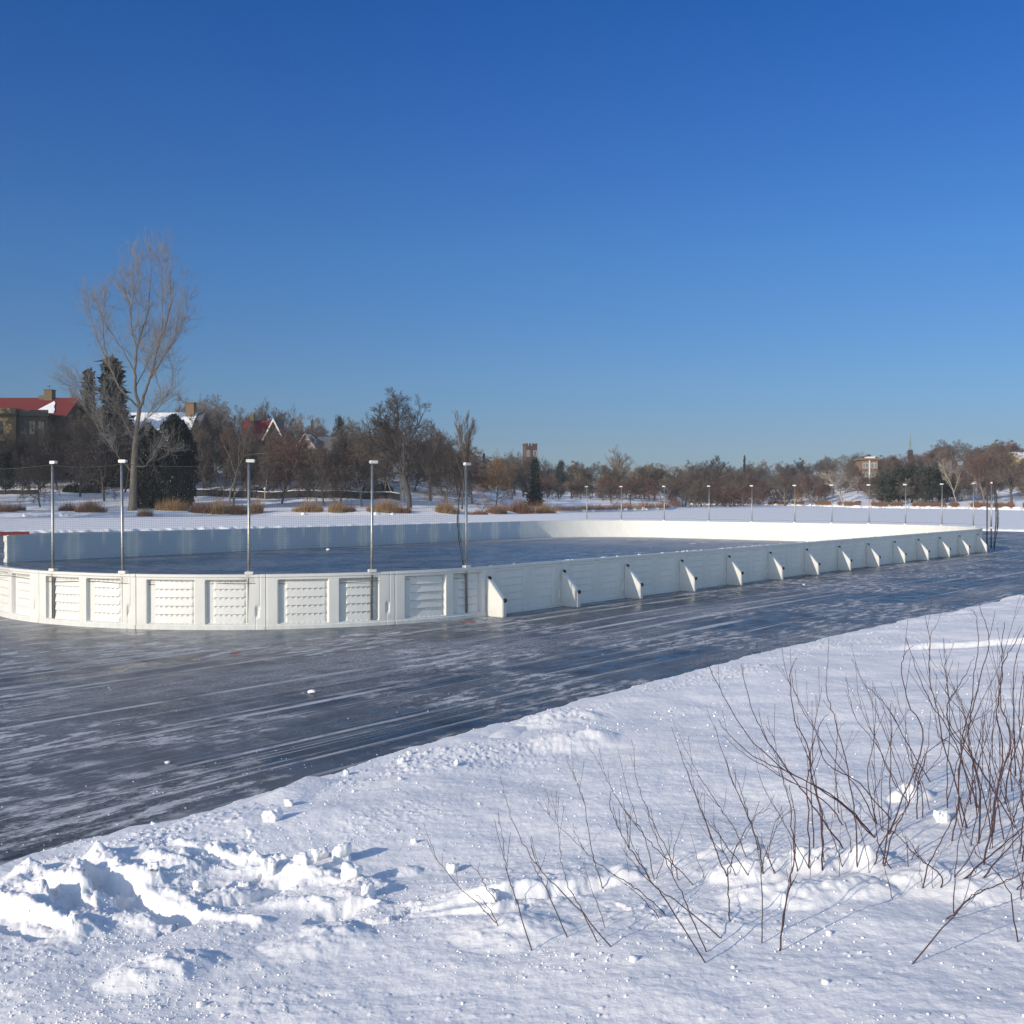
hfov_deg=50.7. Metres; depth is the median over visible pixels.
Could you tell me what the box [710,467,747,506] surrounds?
bare tree
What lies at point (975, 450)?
bare tree
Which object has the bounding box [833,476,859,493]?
bare tree
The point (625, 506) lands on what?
grass clump
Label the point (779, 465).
bare tree
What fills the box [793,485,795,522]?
net post
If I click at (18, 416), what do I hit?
brick house
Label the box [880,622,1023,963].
bare shrub
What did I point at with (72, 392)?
bare tree
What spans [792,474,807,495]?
bare tree
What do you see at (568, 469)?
bare tree
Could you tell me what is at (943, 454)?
bare tree
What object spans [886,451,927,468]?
bare tree
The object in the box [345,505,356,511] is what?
grass clump
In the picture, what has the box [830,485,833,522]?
net post
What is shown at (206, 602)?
rink boards
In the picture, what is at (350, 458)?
bare tree
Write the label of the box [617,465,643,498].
bare tree
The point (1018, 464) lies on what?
bare tree
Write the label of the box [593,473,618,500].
bare tree
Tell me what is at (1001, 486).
bare tree
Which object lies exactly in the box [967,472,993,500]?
bare tree
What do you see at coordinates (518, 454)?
bare tree
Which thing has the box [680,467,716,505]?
bare tree
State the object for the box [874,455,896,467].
bare tree
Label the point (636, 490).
bare tree
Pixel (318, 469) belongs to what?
bare tree
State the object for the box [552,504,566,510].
grass clump
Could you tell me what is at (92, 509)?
grass clump
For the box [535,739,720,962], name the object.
bare shrub
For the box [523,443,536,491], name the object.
brick tower
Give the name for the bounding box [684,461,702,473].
bare tree
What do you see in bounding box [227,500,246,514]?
grass clump
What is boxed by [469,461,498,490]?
bare tree
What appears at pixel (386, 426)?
bare tree
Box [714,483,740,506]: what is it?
bare tree
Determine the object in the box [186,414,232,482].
bare tree
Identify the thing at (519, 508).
grass clump
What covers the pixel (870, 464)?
apartment block
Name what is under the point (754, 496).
bare tree
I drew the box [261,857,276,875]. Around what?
snow chunk
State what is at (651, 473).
bare tree
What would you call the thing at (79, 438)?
bare tree
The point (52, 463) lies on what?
net post
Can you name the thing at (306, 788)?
lake snow
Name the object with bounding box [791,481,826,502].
bare tree
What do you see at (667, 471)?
bare tree
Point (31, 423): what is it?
window
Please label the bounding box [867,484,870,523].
net post
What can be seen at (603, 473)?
bare tree
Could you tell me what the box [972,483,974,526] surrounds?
net post
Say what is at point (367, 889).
snow chunk
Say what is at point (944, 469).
bare tree
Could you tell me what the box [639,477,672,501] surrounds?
bare tree
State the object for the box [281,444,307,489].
bare tree
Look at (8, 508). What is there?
grass clump
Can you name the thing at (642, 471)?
bare tree
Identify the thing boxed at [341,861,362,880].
snow chunk
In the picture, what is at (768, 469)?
bare tree
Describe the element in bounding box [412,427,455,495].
bare tree
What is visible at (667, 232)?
sky
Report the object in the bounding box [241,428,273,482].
bare tree
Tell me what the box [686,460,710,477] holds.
bare tree
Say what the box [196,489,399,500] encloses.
retaining wall
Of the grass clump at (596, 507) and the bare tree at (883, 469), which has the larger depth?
the bare tree at (883, 469)
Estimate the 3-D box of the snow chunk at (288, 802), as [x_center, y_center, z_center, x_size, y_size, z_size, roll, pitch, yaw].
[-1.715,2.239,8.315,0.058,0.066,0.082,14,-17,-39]
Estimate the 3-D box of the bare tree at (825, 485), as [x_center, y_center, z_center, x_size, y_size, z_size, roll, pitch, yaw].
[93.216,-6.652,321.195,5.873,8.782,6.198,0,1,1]
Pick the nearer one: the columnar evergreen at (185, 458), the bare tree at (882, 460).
the columnar evergreen at (185, 458)
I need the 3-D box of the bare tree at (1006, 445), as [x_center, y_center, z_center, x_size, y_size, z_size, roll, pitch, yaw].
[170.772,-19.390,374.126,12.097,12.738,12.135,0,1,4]
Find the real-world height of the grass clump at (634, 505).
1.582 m
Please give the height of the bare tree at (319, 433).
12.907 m
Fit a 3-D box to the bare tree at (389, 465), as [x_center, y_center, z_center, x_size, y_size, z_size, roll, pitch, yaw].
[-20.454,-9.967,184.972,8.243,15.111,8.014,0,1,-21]
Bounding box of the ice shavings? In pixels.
[1,593,971,845]
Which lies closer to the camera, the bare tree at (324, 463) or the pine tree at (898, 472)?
the bare tree at (324, 463)
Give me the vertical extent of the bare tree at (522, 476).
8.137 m
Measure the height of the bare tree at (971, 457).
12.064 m
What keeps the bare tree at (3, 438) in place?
on the shore snow at (564, 501)
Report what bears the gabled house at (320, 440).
on the shore snow at (564, 501)
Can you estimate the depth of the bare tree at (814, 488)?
337.49 m
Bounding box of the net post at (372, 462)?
[367,460,377,619]
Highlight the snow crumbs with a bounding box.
[0,624,1023,1023]
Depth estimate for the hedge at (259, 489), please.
188.23 m
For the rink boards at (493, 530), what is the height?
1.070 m
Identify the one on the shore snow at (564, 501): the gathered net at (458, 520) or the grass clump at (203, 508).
the grass clump at (203, 508)
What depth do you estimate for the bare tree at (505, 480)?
180.75 m
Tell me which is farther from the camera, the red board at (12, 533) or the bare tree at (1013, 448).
the bare tree at (1013, 448)
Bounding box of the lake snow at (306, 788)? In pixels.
[0,504,1023,878]
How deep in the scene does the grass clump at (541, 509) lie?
169.39 m
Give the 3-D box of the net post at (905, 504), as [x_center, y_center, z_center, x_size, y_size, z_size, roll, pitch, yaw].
[21.608,0.052,59.458,0.108,3.186,0.207,-1,1,-41]
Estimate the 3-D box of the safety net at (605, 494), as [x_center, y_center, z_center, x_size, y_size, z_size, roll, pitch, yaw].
[15.449,-0.478,62.630,4.165,2.050,25.828,-1,1,-45]
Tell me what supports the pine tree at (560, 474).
on the shore snow at (564, 501)
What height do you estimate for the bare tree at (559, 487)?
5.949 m
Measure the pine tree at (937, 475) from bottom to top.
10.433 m
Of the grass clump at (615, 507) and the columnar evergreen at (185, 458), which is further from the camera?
the grass clump at (615, 507)
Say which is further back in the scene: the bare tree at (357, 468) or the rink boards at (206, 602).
the bare tree at (357, 468)
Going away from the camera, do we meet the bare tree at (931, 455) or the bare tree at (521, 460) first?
the bare tree at (521, 460)
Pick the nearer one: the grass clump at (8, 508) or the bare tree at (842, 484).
the grass clump at (8, 508)
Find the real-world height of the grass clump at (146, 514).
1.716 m
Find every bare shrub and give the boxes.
[424,769,611,949]
[474,497,493,511]
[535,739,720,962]
[594,481,623,503]
[614,473,648,503]
[671,710,795,943]
[705,638,891,950]
[827,622,1001,888]
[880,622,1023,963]
[905,594,1023,875]
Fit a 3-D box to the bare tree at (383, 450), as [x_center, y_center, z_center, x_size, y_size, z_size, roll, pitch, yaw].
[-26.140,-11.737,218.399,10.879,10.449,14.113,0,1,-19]
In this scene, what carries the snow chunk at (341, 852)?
on the snow bank
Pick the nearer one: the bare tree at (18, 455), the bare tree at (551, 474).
the bare tree at (18, 455)
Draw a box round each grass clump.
[0,501,17,511]
[15,504,26,510]
[56,500,75,510]
[72,497,108,512]
[137,506,154,516]
[153,496,189,510]
[187,498,212,512]
[205,496,235,513]
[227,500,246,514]
[245,495,264,513]
[290,499,325,511]
[327,499,349,511]
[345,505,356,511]
[365,495,401,511]
[400,505,412,512]
[433,500,461,512]
[468,510,488,514]
[483,503,507,513]
[503,494,536,513]
[533,502,556,513]
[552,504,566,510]
[560,505,575,510]
[573,505,583,510]
[579,504,593,509]
[591,503,603,509]
[601,503,613,509]
[610,499,622,509]
[619,499,633,508]
[629,504,642,508]
[639,500,652,508]
[650,502,660,507]
[655,499,669,507]
[665,497,680,505]
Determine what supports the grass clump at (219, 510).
on the shore snow at (564, 501)
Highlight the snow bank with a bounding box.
[0,599,1023,1023]
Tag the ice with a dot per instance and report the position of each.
(78, 751)
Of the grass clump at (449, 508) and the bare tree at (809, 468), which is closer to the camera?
the grass clump at (449, 508)
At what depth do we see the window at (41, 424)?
200.36 m
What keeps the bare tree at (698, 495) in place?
on the shore snow at (564, 501)
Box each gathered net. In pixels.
[457,470,463,565]
[993,485,998,549]
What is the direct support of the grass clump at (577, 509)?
on the shore snow at (564, 501)
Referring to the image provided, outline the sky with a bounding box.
[0,0,1023,492]
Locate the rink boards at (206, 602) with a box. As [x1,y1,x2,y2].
[0,565,488,629]
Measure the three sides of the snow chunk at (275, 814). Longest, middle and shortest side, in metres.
0.140 x 0.107 x 0.102 m
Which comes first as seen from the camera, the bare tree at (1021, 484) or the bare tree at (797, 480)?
the bare tree at (1021, 484)
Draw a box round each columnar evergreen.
[128,421,164,508]
[150,413,198,507]
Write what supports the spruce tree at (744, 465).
on the shore snow at (564, 501)
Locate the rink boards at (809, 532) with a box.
[523,520,883,541]
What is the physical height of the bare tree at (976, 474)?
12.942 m
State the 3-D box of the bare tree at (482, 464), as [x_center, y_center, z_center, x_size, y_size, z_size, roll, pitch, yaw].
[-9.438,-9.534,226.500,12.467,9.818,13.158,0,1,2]
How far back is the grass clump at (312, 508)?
151.53 m
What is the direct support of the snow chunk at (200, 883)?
on the snow bank
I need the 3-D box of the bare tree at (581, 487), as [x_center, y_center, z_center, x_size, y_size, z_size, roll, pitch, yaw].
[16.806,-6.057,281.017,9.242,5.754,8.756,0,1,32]
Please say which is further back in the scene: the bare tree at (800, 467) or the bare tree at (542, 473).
the bare tree at (800, 467)
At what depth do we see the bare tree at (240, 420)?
223.39 m
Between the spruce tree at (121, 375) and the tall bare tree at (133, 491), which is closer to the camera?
the tall bare tree at (133, 491)
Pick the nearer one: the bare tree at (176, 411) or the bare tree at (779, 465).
the bare tree at (176, 411)
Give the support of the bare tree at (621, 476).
on the shore snow at (564, 501)
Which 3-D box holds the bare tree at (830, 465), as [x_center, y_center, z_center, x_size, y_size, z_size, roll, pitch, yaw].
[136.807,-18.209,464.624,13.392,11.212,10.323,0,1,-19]
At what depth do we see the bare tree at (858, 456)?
453.80 m
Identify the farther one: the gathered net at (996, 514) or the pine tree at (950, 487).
the pine tree at (950, 487)
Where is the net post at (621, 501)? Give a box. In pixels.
[619,486,622,519]
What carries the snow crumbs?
on the snow bank
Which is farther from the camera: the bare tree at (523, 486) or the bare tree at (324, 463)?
the bare tree at (523, 486)
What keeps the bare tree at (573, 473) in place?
on the shore snow at (564, 501)
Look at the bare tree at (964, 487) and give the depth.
266.88 m
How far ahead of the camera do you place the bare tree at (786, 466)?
446.24 m
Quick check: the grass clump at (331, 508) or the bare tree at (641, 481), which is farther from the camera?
the bare tree at (641, 481)
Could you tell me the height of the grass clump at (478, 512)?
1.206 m
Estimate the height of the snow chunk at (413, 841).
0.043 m
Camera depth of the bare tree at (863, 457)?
365.76 m
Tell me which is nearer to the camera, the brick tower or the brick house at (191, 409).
the brick house at (191, 409)
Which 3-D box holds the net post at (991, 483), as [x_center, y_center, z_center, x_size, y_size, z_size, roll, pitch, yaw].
[23.089,0.150,52.103,0.108,3.186,0.207,0,1,24]
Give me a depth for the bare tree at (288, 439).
187.80 m
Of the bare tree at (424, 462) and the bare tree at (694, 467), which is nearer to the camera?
the bare tree at (424, 462)
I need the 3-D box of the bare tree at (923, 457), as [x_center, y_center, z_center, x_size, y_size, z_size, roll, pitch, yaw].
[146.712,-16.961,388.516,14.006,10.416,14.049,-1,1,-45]
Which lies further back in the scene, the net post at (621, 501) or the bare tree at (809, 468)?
the bare tree at (809, 468)
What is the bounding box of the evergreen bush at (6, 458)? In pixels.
[0,449,16,494]
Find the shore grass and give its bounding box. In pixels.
[688,500,1023,507]
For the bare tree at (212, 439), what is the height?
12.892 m
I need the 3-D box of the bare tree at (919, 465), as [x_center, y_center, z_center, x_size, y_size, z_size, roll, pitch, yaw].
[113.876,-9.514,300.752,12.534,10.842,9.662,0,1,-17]
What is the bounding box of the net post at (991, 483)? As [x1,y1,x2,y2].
[990,482,992,547]
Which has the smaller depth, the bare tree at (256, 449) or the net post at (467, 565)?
the net post at (467, 565)
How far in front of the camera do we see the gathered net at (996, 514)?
51.89 m
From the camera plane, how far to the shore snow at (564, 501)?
180.67 m
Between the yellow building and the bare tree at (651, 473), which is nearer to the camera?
the bare tree at (651, 473)
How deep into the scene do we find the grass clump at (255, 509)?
149.55 m
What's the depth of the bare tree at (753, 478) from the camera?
376.02 m
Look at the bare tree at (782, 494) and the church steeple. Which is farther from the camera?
the church steeple
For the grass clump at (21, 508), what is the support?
on the shore snow at (564, 501)
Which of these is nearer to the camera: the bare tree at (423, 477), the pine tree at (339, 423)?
the bare tree at (423, 477)
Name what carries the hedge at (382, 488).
on the shore snow at (564, 501)
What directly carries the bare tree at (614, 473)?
on the shore snow at (564, 501)
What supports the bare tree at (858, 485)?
on the shore snow at (564, 501)
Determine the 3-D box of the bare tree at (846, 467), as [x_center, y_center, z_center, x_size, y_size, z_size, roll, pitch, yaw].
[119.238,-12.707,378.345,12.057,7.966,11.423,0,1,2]
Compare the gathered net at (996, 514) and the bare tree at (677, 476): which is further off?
the bare tree at (677, 476)
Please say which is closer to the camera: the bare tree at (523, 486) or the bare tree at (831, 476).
the bare tree at (523, 486)
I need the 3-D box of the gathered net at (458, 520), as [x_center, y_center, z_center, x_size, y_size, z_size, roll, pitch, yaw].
[-1.091,0.253,22.926,0.141,2.301,0.112,0,1,32]
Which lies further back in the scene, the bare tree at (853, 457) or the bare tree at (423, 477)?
the bare tree at (853, 457)
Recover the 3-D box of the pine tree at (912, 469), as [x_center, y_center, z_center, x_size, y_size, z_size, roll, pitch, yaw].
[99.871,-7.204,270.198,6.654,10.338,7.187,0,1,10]
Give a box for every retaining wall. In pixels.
[0,489,36,494]
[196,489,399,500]
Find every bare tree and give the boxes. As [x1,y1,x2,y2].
[0,427,27,488]
[6,442,40,489]
[12,424,49,482]
[13,447,67,506]
[32,415,75,488]
[43,224,209,510]
[51,410,96,487]
[54,420,111,496]
[61,410,130,500]
[67,379,78,397]
[77,401,131,483]
[106,418,148,491]
[174,393,229,430]
[175,399,217,423]
[181,423,218,488]
[182,420,223,488]
[183,395,242,453]
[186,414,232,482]
[190,425,224,487]
[200,427,273,504]
[209,419,272,504]
[210,401,239,474]
[215,422,256,486]
[217,428,261,484]
[224,405,263,448]
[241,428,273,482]
[245,423,286,488]
[250,398,294,433]
[254,431,284,491]
[260,428,305,489]
[265,426,314,489]
[267,436,320,503]
[271,406,304,434]
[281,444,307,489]
[286,415,329,444]
[289,414,310,440]
[291,443,327,497]
[300,438,346,505]
[320,441,365,504]
[323,417,373,485]
[326,452,370,489]
[328,426,381,506]
[346,387,437,507]
[355,445,402,491]
[358,434,410,478]
[358,451,390,478]
[374,412,417,490]
[392,454,445,491]
[400,453,447,492]
[405,437,459,462]
[408,421,459,499]
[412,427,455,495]
[421,441,477,503]
[427,471,481,494]
[447,444,494,486]
[447,452,491,501]
[452,408,480,508]
[468,456,519,506]
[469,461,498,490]
[471,460,502,485]
[487,449,520,499]
[490,462,540,495]
[493,455,538,495]
[500,472,528,492]
[509,450,526,490]
[514,459,545,486]
[520,454,541,484]
[524,476,555,493]
[525,478,565,497]
[529,459,553,496]
[538,468,553,496]
[542,477,568,498]
[543,464,567,496]
[547,460,587,496]
[557,478,591,498]
[562,476,592,498]
[563,462,597,497]
[571,461,606,497]
[576,482,599,498]
[593,462,619,496]
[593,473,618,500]
[593,474,617,498]
[594,465,630,498]
[601,443,632,498]
[603,464,627,497]
[606,476,636,499]
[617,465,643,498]
[627,478,646,499]
[629,463,674,498]
[632,478,659,499]
[634,463,666,498]
[637,475,663,500]
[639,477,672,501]
[641,463,668,499]
[655,463,689,494]
[665,466,691,499]
[665,478,694,501]
[666,479,696,506]
[677,479,712,507]
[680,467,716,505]
[683,468,724,505]
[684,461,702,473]
[685,479,713,506]
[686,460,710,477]
[697,479,725,506]
[703,467,734,505]
[706,455,735,504]
[706,466,751,505]
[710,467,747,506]
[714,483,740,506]
[717,483,746,506]
[719,481,758,506]
[736,465,762,483]
[736,472,761,500]
[740,461,769,480]
[741,464,767,481]
[744,486,780,504]
[746,484,763,503]
[755,480,785,504]
[757,459,773,494]
[761,468,797,505]
[770,461,789,495]
[775,483,793,501]
[782,461,809,476]
[783,457,812,478]
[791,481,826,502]
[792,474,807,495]
[792,481,802,502]
[797,471,823,505]
[798,462,816,477]
[811,459,831,478]
[811,482,837,499]
[814,459,837,484]
[814,471,836,485]
[815,456,837,470]
[816,476,834,499]
[819,469,860,502]
[822,456,846,476]
[831,454,852,473]
[833,474,854,492]
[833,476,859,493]
[835,466,854,480]
[838,477,871,492]
[842,459,870,493]
[843,454,861,473]
[843,454,893,477]
[846,451,871,459]
[859,486,892,502]
[861,469,892,494]
[866,469,892,489]
[872,458,890,478]
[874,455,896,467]
[878,454,914,469]
[878,465,904,476]
[884,477,923,503]
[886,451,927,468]
[906,459,929,492]
[907,452,935,466]
[910,477,945,501]
[917,445,957,468]
[926,444,961,466]
[933,457,966,496]
[935,439,972,468]
[938,458,962,501]
[944,466,972,500]
[950,444,977,464]
[950,464,974,500]
[954,448,996,501]
[959,446,996,464]
[962,452,987,495]
[966,455,992,487]
[967,439,1017,459]
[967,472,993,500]
[970,452,1006,483]
[976,443,995,457]
[979,475,1009,500]
[983,449,1023,501]
[983,450,1012,472]
[985,466,1008,498]
[986,443,1023,466]
[990,440,1022,451]
[992,467,1020,494]
[1003,467,1023,495]
[1009,455,1023,470]
[1010,476,1023,496]
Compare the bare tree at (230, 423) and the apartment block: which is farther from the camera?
the apartment block
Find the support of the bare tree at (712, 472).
on the shore snow at (564, 501)
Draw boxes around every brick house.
[0,385,81,479]
[125,402,213,481]
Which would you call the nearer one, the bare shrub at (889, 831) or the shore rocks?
the bare shrub at (889, 831)
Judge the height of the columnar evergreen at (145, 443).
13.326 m
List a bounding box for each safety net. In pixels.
[0,463,466,584]
[587,484,990,524]
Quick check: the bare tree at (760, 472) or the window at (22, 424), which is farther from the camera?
the bare tree at (760, 472)
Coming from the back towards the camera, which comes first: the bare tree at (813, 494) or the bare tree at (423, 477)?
the bare tree at (813, 494)
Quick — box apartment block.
[853,457,879,490]
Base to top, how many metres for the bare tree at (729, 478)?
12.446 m
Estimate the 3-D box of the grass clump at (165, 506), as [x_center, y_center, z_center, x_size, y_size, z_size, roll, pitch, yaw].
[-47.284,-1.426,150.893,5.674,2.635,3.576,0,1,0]
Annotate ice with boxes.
[0,529,1023,864]
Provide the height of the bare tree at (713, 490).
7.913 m
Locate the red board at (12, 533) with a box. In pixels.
[0,531,29,535]
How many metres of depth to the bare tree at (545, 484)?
263.40 m
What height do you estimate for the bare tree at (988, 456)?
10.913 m
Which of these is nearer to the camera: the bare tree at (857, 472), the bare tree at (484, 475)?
the bare tree at (484, 475)
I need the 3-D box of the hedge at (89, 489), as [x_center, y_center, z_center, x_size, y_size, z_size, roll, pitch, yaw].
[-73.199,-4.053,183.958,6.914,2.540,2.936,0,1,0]
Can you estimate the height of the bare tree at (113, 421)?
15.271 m
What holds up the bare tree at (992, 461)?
on the shore snow at (564, 501)
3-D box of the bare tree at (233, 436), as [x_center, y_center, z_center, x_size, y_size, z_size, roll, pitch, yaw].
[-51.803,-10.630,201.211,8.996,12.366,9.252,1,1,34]
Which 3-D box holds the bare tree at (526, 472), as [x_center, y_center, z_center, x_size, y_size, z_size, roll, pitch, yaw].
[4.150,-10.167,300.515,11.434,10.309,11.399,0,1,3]
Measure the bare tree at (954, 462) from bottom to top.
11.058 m
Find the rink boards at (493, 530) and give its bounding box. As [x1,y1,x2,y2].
[3,521,522,561]
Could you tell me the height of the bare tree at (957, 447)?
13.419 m
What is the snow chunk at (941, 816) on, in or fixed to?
on the snow bank
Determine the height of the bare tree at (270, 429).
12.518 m
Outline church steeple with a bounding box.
[908,433,912,461]
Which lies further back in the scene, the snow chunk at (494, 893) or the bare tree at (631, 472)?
the bare tree at (631, 472)
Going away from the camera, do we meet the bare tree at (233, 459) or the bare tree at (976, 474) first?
the bare tree at (233, 459)
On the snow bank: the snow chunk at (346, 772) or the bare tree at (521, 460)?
the snow chunk at (346, 772)
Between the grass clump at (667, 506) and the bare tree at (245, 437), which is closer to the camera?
the bare tree at (245, 437)
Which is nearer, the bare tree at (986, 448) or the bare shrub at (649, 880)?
the bare shrub at (649, 880)
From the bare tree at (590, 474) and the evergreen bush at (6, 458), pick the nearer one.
the evergreen bush at (6, 458)
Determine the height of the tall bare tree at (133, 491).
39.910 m
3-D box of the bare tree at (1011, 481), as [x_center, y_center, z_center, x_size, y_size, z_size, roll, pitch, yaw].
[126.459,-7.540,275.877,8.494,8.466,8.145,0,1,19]
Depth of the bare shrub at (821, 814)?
5.70 m
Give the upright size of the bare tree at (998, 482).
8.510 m
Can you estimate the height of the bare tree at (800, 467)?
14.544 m
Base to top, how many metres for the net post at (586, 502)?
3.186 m
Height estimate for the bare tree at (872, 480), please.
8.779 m
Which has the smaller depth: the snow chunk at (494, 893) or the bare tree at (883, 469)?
the snow chunk at (494, 893)
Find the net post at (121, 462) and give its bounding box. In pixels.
[118,460,128,621]
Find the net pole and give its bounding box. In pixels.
[986,483,987,547]
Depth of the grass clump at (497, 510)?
161.64 m
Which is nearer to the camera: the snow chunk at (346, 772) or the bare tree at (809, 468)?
the snow chunk at (346, 772)
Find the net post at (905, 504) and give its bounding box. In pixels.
[903,484,906,524]
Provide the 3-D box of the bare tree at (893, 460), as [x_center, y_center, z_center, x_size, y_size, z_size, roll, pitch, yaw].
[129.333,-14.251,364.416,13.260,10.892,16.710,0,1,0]
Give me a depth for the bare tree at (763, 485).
343.46 m
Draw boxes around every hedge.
[62,482,100,492]
[250,485,268,491]
[361,482,393,491]
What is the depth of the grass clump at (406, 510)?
153.46 m
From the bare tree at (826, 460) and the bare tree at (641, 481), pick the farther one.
the bare tree at (826, 460)
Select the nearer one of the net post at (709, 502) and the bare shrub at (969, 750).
the bare shrub at (969, 750)
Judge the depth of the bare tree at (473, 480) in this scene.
205.80 m
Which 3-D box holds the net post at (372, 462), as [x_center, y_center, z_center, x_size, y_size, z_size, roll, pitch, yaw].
[-2.780,0.561,21.603,0.190,3.180,0.108,0,1,-26]
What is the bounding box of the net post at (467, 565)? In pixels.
[462,463,470,612]
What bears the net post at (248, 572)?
attached to the rink boards at (206, 602)
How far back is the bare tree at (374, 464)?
203.67 m
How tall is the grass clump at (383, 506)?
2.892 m
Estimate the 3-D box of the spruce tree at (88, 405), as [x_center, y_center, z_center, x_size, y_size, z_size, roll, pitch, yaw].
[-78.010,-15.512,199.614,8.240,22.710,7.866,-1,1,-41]
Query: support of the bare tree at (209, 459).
on the shore snow at (564, 501)
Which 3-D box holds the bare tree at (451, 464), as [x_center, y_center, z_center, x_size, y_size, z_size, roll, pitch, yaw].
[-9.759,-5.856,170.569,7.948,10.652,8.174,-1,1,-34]
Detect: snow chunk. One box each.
[148,861,159,869]
[192,877,208,891]
[261,807,283,821]
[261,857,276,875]
[284,799,292,805]
[293,852,309,865]
[311,846,328,860]
[332,842,351,862]
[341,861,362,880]
[343,769,349,774]
[361,879,375,896]
[397,757,405,762]
[410,838,416,843]
[446,862,459,872]
[486,888,498,902]
[933,810,950,822]
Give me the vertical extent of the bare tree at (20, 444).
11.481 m
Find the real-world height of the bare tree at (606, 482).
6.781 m
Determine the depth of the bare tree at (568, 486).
276.42 m
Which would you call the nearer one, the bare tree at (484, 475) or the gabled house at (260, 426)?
the gabled house at (260, 426)
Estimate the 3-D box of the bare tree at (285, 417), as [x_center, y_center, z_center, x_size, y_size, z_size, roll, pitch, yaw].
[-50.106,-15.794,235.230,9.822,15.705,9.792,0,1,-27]
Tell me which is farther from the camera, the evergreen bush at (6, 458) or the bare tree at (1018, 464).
the bare tree at (1018, 464)
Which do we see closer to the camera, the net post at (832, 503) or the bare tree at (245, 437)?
the net post at (832, 503)
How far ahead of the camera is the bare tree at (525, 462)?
297.74 m
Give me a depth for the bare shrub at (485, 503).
157.71 m
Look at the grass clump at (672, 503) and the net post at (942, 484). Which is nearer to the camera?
the net post at (942, 484)
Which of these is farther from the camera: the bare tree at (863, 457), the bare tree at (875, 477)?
the bare tree at (863, 457)
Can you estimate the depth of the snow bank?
5.96 m
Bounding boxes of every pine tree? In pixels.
[331,415,345,436]
[554,459,566,497]
[874,473,898,502]
[883,466,913,501]
[900,462,920,502]
[910,465,940,502]
[927,461,953,501]
[940,471,956,501]
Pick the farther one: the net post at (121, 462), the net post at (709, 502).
the net post at (709, 502)
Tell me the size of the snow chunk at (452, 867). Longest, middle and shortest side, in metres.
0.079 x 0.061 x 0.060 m
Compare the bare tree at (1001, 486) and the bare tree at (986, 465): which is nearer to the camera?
the bare tree at (1001, 486)
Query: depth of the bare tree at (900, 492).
262.11 m
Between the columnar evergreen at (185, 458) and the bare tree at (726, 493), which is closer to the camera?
the columnar evergreen at (185, 458)
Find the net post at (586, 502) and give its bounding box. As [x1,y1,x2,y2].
[585,486,587,519]
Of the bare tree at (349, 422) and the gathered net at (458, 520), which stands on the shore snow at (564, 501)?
the bare tree at (349, 422)
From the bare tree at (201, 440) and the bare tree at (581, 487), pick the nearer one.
the bare tree at (201, 440)
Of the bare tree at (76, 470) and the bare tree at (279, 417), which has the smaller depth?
the bare tree at (76, 470)
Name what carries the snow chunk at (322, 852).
on the snow bank
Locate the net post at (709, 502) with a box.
[707,486,709,521]
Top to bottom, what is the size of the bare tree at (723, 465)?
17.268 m
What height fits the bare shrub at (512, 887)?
0.898 m
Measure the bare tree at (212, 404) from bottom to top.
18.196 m
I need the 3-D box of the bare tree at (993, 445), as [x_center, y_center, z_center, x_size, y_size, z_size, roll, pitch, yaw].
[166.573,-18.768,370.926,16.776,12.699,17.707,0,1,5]
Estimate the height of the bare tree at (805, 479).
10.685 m
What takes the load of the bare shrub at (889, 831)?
on the snow bank
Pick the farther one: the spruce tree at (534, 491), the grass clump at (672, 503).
the grass clump at (672, 503)
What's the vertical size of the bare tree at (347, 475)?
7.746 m
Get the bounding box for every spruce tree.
[69,367,97,481]
[88,353,135,488]
[524,458,546,505]
[743,455,745,498]
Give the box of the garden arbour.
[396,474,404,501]
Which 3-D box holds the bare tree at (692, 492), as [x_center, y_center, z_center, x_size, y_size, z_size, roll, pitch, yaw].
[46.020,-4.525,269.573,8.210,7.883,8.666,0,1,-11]
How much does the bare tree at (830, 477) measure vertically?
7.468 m
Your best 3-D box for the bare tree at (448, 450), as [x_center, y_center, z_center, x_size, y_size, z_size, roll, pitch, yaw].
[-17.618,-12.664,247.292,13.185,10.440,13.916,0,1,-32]
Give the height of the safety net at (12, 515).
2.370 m
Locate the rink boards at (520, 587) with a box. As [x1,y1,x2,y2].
[486,524,987,617]
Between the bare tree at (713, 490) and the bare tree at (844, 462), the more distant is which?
the bare tree at (844, 462)
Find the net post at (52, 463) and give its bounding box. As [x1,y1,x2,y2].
[48,461,57,617]
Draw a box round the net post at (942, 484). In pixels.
[940,483,943,525]
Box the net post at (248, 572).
[245,459,254,623]
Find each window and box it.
[19,421,26,434]
[29,421,35,434]
[38,421,44,434]
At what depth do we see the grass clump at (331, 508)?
151.44 m
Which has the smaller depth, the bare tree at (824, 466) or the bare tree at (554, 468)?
the bare tree at (554, 468)
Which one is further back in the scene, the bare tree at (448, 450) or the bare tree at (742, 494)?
the bare tree at (742, 494)
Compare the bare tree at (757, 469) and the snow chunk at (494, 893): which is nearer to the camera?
the snow chunk at (494, 893)
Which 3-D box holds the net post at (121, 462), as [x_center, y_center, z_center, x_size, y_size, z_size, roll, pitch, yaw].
[-7.605,0.567,21.156,0.176,3.181,0.108,0,1,15]
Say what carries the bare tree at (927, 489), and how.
on the shore snow at (564, 501)
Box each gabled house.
[240,414,289,481]
[296,432,337,478]
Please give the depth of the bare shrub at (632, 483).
237.97 m
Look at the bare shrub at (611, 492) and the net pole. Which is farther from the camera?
the bare shrub at (611, 492)
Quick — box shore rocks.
[690,503,1023,509]
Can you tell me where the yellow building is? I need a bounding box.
[1005,452,1023,467]
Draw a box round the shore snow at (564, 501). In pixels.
[0,470,1023,516]
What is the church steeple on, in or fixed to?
on the shore snow at (564, 501)

